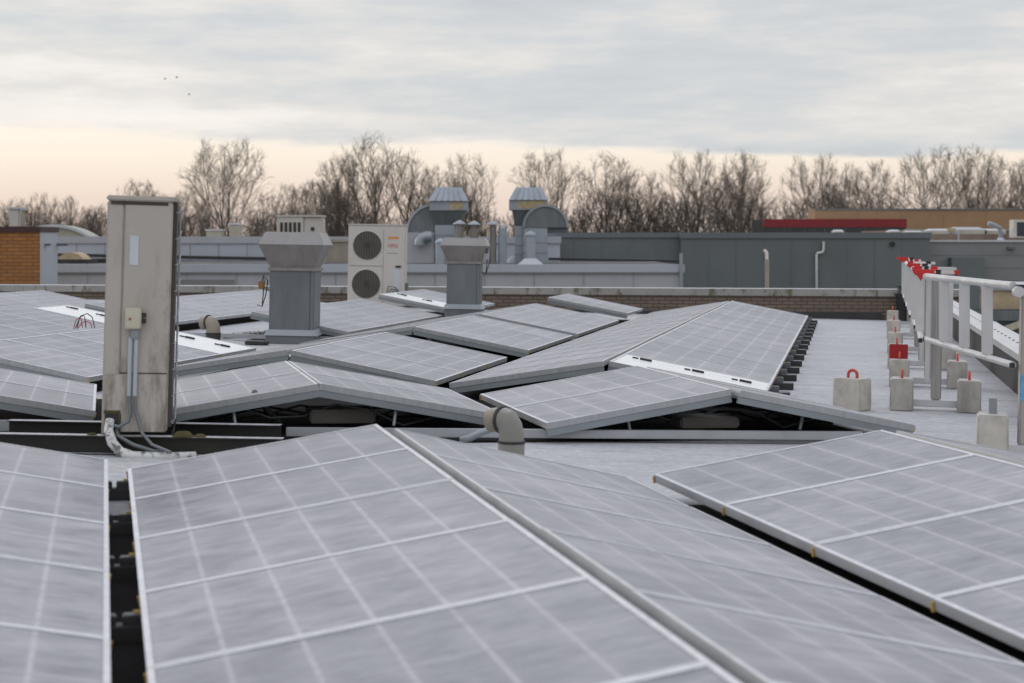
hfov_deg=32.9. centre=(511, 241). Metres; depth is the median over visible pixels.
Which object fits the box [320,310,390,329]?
solar panel
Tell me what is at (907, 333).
guardrail stand
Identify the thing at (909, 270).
guardrail
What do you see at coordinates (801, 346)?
rail foot
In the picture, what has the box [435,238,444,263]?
flue pipe
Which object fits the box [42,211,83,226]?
bare shrub
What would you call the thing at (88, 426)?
steel beam
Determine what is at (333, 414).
ballast slab
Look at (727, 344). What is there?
solar panel
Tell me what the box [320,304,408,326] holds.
solar panel
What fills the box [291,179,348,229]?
bare tree
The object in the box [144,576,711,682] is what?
solar panel
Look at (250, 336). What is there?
mounting rail
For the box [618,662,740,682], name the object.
solar panel
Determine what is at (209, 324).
vent elbow
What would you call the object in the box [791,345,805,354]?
rail foot
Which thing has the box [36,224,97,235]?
vaulted roof
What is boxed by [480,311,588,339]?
solar panel
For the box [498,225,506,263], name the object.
flue pipe
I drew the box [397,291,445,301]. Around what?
solar panel
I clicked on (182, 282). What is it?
window
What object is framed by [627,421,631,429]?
strut
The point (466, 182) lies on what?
bare tree
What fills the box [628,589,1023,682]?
solar panel
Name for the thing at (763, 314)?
solar panel
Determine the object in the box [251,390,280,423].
strut
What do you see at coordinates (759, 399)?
solar panel
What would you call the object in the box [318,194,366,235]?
bare shrub
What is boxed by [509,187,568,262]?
exhaust unit
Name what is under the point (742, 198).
bare tree
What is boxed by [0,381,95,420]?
solar panel
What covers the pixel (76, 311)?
cover panel
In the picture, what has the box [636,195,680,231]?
bare shrub
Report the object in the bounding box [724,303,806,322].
solar panel
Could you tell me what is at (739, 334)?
solar panel
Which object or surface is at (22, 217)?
flue pipe
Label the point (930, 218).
brick building
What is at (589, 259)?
roof kerb
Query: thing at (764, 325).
solar panel
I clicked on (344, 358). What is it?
solar panel
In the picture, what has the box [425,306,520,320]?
solar panel
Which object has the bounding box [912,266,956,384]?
guardrail stand
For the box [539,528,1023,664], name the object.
solar panel
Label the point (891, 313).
ballast block
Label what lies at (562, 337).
solar panel
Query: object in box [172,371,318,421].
solar panel
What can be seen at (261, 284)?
isolator switch
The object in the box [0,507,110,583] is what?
solar panel
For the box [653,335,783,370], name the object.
solar panel
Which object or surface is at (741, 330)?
solar panel
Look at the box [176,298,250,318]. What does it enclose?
solar panel
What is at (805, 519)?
solar panel
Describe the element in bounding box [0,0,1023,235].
sky
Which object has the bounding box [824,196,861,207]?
bare shrub
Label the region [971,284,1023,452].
guardrail stand
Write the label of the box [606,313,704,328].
solar panel
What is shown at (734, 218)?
bare shrub
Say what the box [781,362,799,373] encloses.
rail foot
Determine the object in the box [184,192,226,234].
bare tree
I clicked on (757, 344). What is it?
solar panel
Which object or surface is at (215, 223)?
bare shrub
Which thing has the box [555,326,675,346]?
solar panel
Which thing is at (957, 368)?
ballast block
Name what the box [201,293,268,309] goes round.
solar panel
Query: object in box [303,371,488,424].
solar panel
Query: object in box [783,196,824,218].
bare shrub
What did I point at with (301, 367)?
solar panel
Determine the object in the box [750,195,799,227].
bare shrub
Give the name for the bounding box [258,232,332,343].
vent cowl
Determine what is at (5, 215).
bare shrub
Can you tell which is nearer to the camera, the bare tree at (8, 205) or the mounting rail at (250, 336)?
the mounting rail at (250, 336)
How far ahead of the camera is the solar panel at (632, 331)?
20.42 m
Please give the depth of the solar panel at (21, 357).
14.35 m
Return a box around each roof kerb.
[58,253,265,259]
[91,258,105,262]
[548,258,678,262]
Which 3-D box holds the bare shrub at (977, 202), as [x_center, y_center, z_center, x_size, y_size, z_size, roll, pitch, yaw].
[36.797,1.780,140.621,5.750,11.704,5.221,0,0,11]
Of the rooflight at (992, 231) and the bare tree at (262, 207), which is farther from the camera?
the bare tree at (262, 207)
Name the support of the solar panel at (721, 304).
on the bare bitumen
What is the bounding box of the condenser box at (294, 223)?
[276,215,325,262]
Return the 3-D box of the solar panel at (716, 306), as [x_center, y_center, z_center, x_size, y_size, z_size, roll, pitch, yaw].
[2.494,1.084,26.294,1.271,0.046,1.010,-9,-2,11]
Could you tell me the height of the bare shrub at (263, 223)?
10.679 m
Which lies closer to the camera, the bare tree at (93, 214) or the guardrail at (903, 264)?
the guardrail at (903, 264)
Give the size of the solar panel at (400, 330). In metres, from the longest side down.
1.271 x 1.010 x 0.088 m
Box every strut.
[232,412,236,422]
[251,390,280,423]
[392,410,397,425]
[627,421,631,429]
[798,409,804,429]
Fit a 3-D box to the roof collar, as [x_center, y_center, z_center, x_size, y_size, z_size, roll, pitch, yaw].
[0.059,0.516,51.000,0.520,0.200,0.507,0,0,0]
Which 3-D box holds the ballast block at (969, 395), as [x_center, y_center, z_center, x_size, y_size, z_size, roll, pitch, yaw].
[3.642,1.189,13.832,0.185,0.330,0.280,1,0,13]
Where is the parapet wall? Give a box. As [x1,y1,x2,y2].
[0,284,958,319]
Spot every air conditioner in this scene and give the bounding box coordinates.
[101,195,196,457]
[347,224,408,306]
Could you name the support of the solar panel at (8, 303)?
on the flat roof at (837, 348)
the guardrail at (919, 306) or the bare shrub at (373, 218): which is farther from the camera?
the bare shrub at (373, 218)
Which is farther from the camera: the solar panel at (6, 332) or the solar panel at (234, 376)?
the solar panel at (6, 332)
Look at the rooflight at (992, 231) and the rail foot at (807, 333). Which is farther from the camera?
the rooflight at (992, 231)
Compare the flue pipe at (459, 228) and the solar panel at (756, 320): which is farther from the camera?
the flue pipe at (459, 228)
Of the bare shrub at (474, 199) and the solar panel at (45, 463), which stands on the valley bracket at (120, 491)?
the solar panel at (45, 463)
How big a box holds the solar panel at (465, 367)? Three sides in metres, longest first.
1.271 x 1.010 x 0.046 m
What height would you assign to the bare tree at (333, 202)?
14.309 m
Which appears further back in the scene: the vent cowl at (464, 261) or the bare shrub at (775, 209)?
the bare shrub at (775, 209)
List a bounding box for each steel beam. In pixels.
[0,432,283,455]
[7,419,281,436]
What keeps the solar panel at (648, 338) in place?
on the bare bitumen
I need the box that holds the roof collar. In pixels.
[507,256,514,262]
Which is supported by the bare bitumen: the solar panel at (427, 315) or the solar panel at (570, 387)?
the solar panel at (570, 387)
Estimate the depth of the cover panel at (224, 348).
17.54 m
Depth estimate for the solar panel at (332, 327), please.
21.47 m
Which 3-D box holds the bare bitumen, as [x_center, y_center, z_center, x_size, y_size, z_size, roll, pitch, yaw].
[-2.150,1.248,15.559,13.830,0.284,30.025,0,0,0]
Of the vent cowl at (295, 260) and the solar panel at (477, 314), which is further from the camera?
the solar panel at (477, 314)
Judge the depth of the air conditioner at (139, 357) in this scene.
10.26 m
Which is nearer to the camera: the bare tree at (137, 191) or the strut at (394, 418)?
the strut at (394, 418)
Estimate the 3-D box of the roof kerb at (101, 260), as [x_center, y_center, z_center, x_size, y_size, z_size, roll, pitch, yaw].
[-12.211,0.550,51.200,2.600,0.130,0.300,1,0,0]
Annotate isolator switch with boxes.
[257,275,267,306]
[482,249,490,273]
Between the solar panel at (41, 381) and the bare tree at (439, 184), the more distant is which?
the bare tree at (439, 184)
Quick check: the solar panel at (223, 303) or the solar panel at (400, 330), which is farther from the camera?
the solar panel at (223, 303)
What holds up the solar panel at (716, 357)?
on the rail foot at (780, 383)
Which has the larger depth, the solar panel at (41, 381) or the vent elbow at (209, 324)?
the vent elbow at (209, 324)
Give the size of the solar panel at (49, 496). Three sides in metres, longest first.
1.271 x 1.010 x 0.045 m
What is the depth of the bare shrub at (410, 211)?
139.58 m
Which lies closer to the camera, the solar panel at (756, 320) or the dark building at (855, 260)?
the solar panel at (756, 320)
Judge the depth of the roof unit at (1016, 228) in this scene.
62.00 m
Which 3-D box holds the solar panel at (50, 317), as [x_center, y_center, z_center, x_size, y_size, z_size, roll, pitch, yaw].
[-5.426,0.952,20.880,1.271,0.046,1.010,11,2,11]
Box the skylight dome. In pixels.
[58,252,97,263]
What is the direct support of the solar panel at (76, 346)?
on the flat roof at (837, 348)
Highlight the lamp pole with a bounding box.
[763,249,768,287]
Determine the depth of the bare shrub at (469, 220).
140.61 m
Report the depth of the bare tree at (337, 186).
151.56 m
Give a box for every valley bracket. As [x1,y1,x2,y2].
[108,479,130,500]
[109,511,133,534]
[109,553,137,580]
[110,610,143,642]
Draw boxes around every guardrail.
[902,262,904,299]
[904,261,908,308]
[907,267,911,317]
[911,266,916,328]
[915,276,923,342]
[923,273,1016,368]
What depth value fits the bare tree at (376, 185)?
149.69 m
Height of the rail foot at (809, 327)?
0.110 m
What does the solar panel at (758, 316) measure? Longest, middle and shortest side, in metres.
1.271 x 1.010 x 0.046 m
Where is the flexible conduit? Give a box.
[459,428,489,442]
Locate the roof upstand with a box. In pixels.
[953,300,1018,394]
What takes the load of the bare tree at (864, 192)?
on the ground
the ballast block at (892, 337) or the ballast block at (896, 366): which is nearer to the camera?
the ballast block at (896, 366)
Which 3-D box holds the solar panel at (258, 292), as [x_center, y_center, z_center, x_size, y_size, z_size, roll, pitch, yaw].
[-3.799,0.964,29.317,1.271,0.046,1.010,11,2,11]
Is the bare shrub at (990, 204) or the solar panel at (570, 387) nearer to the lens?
the solar panel at (570, 387)
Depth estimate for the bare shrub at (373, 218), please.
141.72 m
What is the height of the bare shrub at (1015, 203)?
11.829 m
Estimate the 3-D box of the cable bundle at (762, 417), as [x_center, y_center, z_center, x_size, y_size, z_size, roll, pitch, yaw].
[1.318,1.207,12.117,1.905,0.167,0.500,0,0,-13]
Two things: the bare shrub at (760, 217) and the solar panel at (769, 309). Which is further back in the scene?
the bare shrub at (760, 217)
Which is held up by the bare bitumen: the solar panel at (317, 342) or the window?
the solar panel at (317, 342)
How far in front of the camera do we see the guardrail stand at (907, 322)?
28.18 m
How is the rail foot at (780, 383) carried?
on the flat roof at (837, 348)
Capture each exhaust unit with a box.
[407,187,468,262]
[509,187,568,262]
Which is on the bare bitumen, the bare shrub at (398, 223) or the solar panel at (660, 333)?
the solar panel at (660, 333)
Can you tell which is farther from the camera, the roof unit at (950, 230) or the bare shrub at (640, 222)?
the bare shrub at (640, 222)
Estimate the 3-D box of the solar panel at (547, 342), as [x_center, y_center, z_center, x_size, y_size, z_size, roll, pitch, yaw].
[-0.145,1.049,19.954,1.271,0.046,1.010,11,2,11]
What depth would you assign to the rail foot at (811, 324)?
27.49 m
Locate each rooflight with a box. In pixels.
[923,229,950,233]
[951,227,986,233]
[985,229,1005,233]
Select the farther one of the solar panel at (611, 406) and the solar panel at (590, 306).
the solar panel at (590, 306)
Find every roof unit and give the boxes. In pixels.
[946,228,958,239]
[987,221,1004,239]
[1009,220,1023,239]
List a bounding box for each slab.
[0,420,8,430]
[305,406,375,422]
[668,413,738,427]
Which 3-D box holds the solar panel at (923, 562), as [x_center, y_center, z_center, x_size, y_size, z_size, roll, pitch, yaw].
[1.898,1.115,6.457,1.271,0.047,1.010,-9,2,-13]
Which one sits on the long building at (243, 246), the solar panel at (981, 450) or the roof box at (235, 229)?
the roof box at (235, 229)
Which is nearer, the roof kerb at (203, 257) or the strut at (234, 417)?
the strut at (234, 417)
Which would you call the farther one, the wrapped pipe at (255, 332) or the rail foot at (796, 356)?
the wrapped pipe at (255, 332)
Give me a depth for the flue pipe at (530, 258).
48.08 m
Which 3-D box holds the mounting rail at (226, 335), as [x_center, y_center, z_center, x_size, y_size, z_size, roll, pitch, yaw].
[-3.964,1.144,21.489,1.500,0.050,0.050,1,0,11]
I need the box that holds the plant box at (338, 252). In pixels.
[325,239,347,262]
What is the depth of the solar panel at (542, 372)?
13.94 m
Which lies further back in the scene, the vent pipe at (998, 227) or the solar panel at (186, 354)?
the vent pipe at (998, 227)
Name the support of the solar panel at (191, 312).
on the flat roof at (837, 348)
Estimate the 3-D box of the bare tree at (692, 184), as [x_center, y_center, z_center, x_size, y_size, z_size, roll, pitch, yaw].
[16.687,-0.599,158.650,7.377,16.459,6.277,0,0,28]
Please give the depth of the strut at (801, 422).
11.65 m
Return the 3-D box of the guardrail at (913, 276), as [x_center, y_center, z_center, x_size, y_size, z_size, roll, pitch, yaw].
[4.031,0.536,17.381,0.075,0.567,2.395,0,0,12]
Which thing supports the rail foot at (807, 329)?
on the flat roof at (837, 348)
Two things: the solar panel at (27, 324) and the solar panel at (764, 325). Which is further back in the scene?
the solar panel at (764, 325)
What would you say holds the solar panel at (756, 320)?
on the rail foot at (804, 336)
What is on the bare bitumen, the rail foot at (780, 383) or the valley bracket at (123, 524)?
the valley bracket at (123, 524)
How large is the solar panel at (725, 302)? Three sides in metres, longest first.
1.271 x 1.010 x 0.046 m
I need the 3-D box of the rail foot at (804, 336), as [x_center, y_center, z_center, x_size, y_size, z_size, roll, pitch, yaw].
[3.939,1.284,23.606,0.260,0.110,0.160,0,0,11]
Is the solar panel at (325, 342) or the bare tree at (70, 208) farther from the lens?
the bare tree at (70, 208)
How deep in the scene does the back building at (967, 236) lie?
80.00 m
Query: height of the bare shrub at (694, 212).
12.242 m
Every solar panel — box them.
[0,292,84,307]
[0,298,41,308]
[0,307,103,329]
[0,312,82,334]
[0,325,43,339]
[0,339,102,382]
[0,368,96,400]
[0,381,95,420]
[0,442,109,495]
[0,471,109,530]
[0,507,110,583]
[0,556,112,652]
[0,623,110,682]
[7,334,182,365]
[17,290,96,306]
[57,328,221,363]
[85,302,198,324]
[126,424,409,498]
[129,448,453,538]
[132,479,509,591]
[137,519,590,668]
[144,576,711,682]
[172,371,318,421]
[174,343,322,376]
[174,361,299,392]
[176,295,267,312]
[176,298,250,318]
[176,305,227,319]
[197,337,353,361]
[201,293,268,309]
[223,291,268,302]
[236,332,381,354]
[243,290,323,303]
[250,310,369,335]
[288,361,473,400]
[290,344,462,385]
[299,322,432,343]
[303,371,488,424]
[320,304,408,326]
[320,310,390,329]
[324,301,426,322]
[327,337,486,376]
[336,319,451,336]
[346,299,442,319]
[358,315,470,332]
[360,332,506,368]
[386,311,492,331]
[393,428,687,505]
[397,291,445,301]
[408,308,507,323]
[413,289,494,306]
[413,323,544,356]
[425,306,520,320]
[429,454,771,544]
[437,319,559,348]
[449,353,618,392]
[457,315,572,343]
[476,486,876,594]
[477,347,632,373]
[479,365,680,408]
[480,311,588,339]
[499,308,599,332]
[500,341,645,365]
[510,377,731,435]
[512,306,609,328]
[520,335,656,358]
[525,303,618,325]
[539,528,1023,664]
[540,331,666,351]
[547,295,634,318]
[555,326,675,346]
[559,294,642,313]
[569,322,683,341]
[583,319,691,336]
[594,315,698,332]
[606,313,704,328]
[615,310,709,325]
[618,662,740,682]
[626,307,715,321]
[626,346,775,388]
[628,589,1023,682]
[635,305,720,318]
[640,303,724,316]
[640,340,780,378]
[647,367,845,408]
[649,301,728,313]
[652,430,974,512]
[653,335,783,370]
[663,330,786,363]
[673,326,790,357]
[682,322,792,351]
[689,318,795,345]
[690,378,915,432]
[697,315,797,341]
[704,312,799,337]
[709,310,801,333]
[714,307,803,329]
[720,305,804,326]
[721,454,1023,552]
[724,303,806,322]
[728,301,807,320]
[811,500,1023,608]
[896,430,1023,459]
[930,578,1023,650]
[993,455,1023,465]
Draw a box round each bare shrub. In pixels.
[0,207,9,226]
[4,206,40,226]
[29,209,61,225]
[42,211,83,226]
[70,214,106,235]
[85,202,107,235]
[178,208,194,235]
[178,213,211,235]
[189,209,232,235]
[226,205,282,235]
[228,214,262,235]
[250,203,325,233]
[305,208,342,235]
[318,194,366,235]
[325,188,393,235]
[341,205,393,235]
[386,194,465,231]
[388,213,407,224]
[412,189,481,235]
[455,205,491,235]
[474,211,514,235]
[488,209,514,235]
[497,213,514,235]
[555,201,609,231]
[568,187,634,231]
[596,192,658,231]
[604,190,670,231]
[628,196,699,231]
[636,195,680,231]
[654,187,726,231]
[681,183,754,231]
[715,205,757,231]
[722,195,791,231]
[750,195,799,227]
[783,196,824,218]
[798,188,850,218]
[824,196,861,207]
[850,194,895,207]
[883,197,942,207]
[951,193,994,207]
[973,193,1013,207]
[992,192,1023,207]
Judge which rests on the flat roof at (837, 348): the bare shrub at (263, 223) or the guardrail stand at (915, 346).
the guardrail stand at (915, 346)
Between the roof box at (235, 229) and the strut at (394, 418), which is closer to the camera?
the strut at (394, 418)
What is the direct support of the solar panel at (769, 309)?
on the rail foot at (811, 324)
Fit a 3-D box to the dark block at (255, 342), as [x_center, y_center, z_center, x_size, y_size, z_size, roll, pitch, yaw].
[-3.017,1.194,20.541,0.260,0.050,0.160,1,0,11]
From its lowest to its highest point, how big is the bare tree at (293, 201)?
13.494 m
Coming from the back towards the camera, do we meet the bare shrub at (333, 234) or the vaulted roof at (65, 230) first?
the bare shrub at (333, 234)
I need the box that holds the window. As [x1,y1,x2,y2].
[177,280,233,284]
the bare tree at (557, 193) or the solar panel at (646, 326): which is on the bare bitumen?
the solar panel at (646, 326)
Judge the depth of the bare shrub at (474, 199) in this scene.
141.67 m
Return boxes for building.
[0,227,67,284]
[58,236,560,260]
[58,253,684,287]
[548,232,679,263]
[680,232,931,288]
[752,219,906,231]
[808,208,1023,228]
[861,229,1023,239]
[930,240,1023,281]
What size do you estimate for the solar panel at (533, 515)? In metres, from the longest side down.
1.271 x 1.010 x 0.046 m
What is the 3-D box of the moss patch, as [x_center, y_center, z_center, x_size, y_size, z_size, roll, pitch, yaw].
[-2.152,1.130,10.222,0.707,0.037,0.063,0,0,0]
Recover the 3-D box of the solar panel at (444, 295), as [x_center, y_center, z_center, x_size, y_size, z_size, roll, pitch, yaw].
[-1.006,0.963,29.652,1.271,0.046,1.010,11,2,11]
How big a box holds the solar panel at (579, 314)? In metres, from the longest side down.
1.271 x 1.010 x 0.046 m
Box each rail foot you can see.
[769,386,789,394]
[772,377,793,389]
[777,369,796,380]
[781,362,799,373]
[785,356,801,366]
[788,350,803,360]
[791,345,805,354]
[794,340,807,349]
[796,336,809,344]
[799,332,810,340]
[801,329,812,336]
[802,326,813,332]
[804,323,814,329]
[806,320,816,326]
[807,317,817,323]
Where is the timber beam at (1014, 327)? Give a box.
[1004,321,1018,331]
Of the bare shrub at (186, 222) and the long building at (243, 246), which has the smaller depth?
the long building at (243, 246)
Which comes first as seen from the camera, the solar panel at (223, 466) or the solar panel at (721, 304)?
the solar panel at (223, 466)
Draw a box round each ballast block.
[833,369,870,411]
[886,306,898,325]
[887,315,899,337]
[887,326,902,352]
[887,338,897,368]
[889,351,909,385]
[889,369,913,411]
[942,342,955,370]
[947,353,967,388]
[957,371,980,413]
[976,397,1008,449]
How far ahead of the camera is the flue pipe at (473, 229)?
48.90 m
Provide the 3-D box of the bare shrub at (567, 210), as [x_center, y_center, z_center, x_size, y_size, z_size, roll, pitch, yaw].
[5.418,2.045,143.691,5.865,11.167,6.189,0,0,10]
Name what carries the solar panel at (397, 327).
on the bare bitumen
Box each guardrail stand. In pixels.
[896,257,912,324]
[902,259,920,336]
[907,263,930,365]
[908,261,935,350]
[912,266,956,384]
[913,269,958,407]
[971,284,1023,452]
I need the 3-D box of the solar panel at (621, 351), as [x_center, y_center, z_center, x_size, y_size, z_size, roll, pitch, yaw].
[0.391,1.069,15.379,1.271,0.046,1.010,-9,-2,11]
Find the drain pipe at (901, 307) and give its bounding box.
[894,285,906,320]
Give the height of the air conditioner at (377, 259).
1.528 m
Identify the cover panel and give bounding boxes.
[33,305,104,322]
[175,331,255,356]
[378,292,445,312]
[608,353,771,398]
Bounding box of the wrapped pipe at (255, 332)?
[221,330,266,338]
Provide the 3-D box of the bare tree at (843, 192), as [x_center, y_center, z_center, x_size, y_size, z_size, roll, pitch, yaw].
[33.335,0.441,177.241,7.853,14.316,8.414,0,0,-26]
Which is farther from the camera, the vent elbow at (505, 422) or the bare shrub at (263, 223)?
the bare shrub at (263, 223)
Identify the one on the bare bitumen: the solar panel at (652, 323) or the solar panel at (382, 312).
the solar panel at (652, 323)
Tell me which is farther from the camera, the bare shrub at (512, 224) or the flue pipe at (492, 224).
the bare shrub at (512, 224)
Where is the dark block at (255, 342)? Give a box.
[245,340,268,345]
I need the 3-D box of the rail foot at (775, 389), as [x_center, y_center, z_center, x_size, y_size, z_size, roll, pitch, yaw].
[2.218,1.272,14.676,0.260,0.110,0.160,0,0,11]
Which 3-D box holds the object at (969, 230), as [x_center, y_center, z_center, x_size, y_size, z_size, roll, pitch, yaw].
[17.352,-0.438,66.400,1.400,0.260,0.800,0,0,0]
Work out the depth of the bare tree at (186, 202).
168.04 m
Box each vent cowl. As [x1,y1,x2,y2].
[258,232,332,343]
[440,238,489,316]
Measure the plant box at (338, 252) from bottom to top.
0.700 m
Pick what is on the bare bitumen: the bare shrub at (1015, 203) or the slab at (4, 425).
the slab at (4, 425)
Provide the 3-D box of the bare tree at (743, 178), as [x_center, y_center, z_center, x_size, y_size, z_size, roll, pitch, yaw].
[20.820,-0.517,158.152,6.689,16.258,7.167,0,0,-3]
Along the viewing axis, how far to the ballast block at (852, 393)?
13.74 m
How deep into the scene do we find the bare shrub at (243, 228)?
146.88 m
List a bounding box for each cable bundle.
[186,404,462,425]
[630,406,832,427]
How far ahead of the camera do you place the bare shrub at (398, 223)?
144.79 m
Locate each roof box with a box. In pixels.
[7,207,22,226]
[205,229,224,235]
[228,223,243,235]
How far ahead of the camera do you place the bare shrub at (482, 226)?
142.53 m
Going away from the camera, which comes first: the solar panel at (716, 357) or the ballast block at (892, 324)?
the solar panel at (716, 357)
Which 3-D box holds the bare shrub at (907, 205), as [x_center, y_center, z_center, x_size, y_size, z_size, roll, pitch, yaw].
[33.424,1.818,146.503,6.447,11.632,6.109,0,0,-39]
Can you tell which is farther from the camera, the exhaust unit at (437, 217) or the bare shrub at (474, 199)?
the bare shrub at (474, 199)
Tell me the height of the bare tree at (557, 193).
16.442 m
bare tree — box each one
[0,197,39,226]
[7,204,46,226]
[24,191,66,224]
[51,194,93,226]
[63,207,100,233]
[82,204,104,235]
[104,180,165,204]
[155,189,214,235]
[176,136,273,235]
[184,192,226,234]
[238,190,282,235]
[256,182,319,231]
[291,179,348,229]
[297,180,368,230]
[303,152,383,230]
[328,133,415,222]
[374,147,439,224]
[413,164,456,206]
[428,173,489,232]
[441,149,504,235]
[506,147,584,225]
[570,149,644,228]
[594,166,671,231]
[651,148,735,231]
[700,171,779,231]
[707,149,775,231]
[772,152,857,217]
[799,177,875,218]
[820,159,913,207]
[889,143,977,207]
[932,143,1019,207]
[970,155,1023,207]
[1010,174,1023,207]
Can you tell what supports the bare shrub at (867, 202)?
on the ground
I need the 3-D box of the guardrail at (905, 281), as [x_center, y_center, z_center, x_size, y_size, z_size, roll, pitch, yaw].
[5.206,0.547,22.881,0.075,0.569,3.420,0,0,13]
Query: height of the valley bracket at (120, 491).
0.102 m
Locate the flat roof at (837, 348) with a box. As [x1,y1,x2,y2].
[84,299,1017,514]
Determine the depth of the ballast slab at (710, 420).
11.74 m
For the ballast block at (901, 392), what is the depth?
13.80 m
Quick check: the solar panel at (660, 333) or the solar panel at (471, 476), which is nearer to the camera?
the solar panel at (471, 476)
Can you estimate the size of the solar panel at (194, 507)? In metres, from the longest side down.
1.271 x 1.010 x 0.046 m
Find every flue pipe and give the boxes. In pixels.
[19,208,26,226]
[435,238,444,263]
[453,220,465,237]
[467,221,480,237]
[487,221,498,263]
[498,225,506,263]
[519,231,541,263]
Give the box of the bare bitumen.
[0,311,1023,682]
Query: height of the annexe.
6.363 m
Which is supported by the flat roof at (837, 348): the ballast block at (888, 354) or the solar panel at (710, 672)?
the ballast block at (888, 354)
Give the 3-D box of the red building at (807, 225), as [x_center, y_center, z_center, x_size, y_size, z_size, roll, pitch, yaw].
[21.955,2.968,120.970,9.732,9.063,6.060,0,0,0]
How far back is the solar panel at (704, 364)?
15.23 m
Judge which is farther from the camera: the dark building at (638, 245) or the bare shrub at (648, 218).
the bare shrub at (648, 218)
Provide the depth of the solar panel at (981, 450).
8.72 m
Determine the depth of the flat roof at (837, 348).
13.46 m
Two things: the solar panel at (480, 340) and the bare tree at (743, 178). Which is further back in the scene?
the bare tree at (743, 178)
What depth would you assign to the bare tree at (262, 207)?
165.74 m
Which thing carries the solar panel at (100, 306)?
on the bare bitumen
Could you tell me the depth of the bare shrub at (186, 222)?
147.76 m
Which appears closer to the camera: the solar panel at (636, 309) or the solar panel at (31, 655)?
the solar panel at (31, 655)
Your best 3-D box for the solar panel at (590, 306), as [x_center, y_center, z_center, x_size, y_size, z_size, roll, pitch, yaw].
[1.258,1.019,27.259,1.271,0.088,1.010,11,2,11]
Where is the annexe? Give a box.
[953,282,1023,333]
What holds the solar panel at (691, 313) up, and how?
on the bare bitumen
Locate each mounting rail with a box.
[184,332,233,337]
[234,334,330,338]
[286,427,862,439]
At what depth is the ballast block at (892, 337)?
21.10 m
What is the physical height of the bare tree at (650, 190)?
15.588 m
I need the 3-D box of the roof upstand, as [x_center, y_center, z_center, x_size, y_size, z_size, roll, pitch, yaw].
[5.579,1.164,20.464,0.310,0.488,19.900,0,0,11]
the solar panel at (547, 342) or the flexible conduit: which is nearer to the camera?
the flexible conduit
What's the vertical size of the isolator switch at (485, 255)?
0.391 m
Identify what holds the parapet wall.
on the flat roof at (837, 348)
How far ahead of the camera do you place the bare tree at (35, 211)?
170.16 m
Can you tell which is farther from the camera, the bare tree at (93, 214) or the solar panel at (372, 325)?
the bare tree at (93, 214)
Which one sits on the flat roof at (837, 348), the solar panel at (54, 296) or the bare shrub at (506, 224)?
the solar panel at (54, 296)
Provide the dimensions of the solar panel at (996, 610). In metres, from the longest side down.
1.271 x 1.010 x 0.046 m
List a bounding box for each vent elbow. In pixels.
[198,315,220,339]
[483,406,524,454]
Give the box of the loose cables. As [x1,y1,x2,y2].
[73,313,94,328]
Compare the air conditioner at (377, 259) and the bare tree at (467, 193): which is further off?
the bare tree at (467, 193)
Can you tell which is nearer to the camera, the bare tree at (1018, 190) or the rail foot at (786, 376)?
the rail foot at (786, 376)
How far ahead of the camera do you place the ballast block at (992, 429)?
10.88 m
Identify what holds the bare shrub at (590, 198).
on the ground
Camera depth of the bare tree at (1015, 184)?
158.27 m
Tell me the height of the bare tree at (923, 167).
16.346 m
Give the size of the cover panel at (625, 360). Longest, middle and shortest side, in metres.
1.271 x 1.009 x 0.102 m
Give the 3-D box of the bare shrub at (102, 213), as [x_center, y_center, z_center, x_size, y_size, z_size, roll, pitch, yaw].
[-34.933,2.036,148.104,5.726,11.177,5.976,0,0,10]
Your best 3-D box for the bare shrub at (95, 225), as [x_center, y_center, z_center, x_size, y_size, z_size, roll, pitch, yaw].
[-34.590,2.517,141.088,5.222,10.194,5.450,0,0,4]
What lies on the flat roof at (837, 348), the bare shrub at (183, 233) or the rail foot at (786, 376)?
the rail foot at (786, 376)
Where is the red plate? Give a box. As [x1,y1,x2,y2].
[889,344,907,358]
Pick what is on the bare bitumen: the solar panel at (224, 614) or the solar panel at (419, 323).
the solar panel at (419, 323)
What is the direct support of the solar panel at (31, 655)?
on the valley bracket
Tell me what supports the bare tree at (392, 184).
on the ground
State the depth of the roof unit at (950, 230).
61.98 m
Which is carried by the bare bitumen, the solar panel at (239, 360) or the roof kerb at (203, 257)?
the solar panel at (239, 360)
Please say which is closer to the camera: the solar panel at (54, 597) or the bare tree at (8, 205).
the solar panel at (54, 597)
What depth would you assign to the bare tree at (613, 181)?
157.70 m
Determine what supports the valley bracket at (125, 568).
on the bare bitumen
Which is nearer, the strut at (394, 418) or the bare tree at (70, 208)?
the strut at (394, 418)
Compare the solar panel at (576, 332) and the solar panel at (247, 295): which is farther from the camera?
the solar panel at (247, 295)
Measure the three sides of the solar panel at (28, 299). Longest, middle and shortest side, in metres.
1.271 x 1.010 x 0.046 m
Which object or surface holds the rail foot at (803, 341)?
on the flat roof at (837, 348)
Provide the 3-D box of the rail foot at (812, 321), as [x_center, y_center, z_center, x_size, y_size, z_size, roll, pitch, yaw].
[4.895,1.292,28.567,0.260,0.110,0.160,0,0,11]
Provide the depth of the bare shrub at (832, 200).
144.55 m
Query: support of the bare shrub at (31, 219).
on the ground
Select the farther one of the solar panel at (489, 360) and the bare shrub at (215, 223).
the bare shrub at (215, 223)
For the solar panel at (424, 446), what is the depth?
8.39 m
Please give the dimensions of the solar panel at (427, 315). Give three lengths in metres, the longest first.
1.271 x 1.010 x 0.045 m
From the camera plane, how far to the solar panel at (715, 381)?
13.07 m
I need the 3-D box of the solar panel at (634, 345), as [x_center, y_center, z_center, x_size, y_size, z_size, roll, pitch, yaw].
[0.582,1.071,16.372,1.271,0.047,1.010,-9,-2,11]
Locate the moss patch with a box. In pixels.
[87,431,205,436]
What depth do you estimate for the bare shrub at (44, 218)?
147.70 m
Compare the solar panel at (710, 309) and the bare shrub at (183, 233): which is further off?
the bare shrub at (183, 233)
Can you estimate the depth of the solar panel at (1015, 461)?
7.96 m

